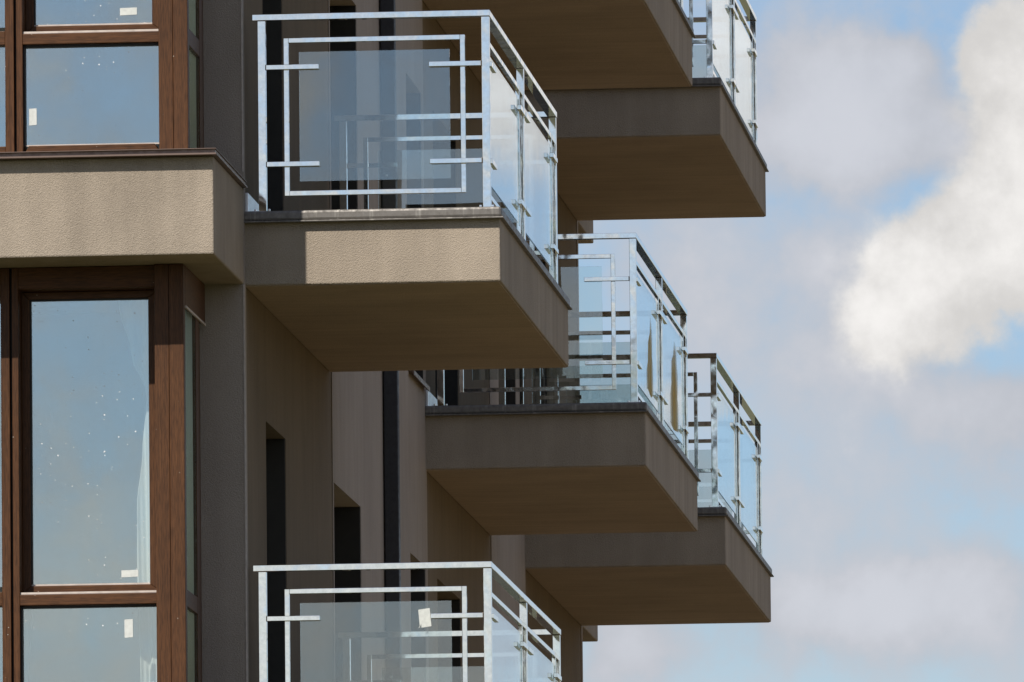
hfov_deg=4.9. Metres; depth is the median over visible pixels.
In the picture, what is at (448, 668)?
window
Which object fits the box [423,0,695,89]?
balcony
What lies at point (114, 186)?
apartment building
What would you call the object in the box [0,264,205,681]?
bay window
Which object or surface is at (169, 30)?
bay window
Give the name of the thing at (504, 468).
balcony
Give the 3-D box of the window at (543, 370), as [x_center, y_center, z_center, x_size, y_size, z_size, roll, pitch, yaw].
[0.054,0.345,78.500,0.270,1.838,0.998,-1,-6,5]
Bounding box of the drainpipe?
[380,0,402,681]
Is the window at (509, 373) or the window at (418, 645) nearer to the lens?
the window at (418, 645)
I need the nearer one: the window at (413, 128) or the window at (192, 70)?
the window at (192, 70)
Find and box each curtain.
[24,513,33,681]
[118,299,156,681]
[185,309,194,681]
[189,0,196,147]
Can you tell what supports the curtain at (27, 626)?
hanging from the apartment building
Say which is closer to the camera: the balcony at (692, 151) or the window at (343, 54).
the window at (343, 54)
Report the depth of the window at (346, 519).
65.71 m
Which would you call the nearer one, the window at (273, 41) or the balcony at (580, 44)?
the window at (273, 41)
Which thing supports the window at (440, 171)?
in the apartment building
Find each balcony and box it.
[244,10,572,371]
[253,561,561,681]
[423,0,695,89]
[425,233,700,534]
[524,0,768,220]
[525,353,773,625]
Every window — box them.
[0,0,203,151]
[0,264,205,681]
[262,0,282,210]
[266,439,285,681]
[330,6,356,209]
[334,507,360,681]
[406,93,429,391]
[411,569,425,681]
[433,142,457,405]
[437,600,460,681]
[505,219,514,403]
[541,263,546,403]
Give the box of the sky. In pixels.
[578,0,1023,681]
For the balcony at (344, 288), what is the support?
attached to the apartment building
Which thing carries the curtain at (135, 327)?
hanging from the apartment building
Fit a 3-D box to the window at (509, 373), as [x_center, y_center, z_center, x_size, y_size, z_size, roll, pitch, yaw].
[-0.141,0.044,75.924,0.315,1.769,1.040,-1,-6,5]
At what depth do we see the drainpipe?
67.16 m
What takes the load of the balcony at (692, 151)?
attached to the apartment building
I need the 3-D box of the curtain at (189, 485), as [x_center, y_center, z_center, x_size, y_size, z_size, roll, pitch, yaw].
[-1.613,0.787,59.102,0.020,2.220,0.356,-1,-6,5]
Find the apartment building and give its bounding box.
[0,0,597,681]
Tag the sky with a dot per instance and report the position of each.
(871, 322)
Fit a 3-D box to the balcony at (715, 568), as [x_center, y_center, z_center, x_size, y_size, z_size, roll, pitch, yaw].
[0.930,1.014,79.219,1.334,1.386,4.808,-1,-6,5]
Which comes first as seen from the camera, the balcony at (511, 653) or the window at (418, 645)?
the balcony at (511, 653)
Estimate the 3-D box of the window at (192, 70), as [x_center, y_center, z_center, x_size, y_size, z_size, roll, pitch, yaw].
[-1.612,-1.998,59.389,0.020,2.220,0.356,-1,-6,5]
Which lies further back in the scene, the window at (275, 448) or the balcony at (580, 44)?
the balcony at (580, 44)

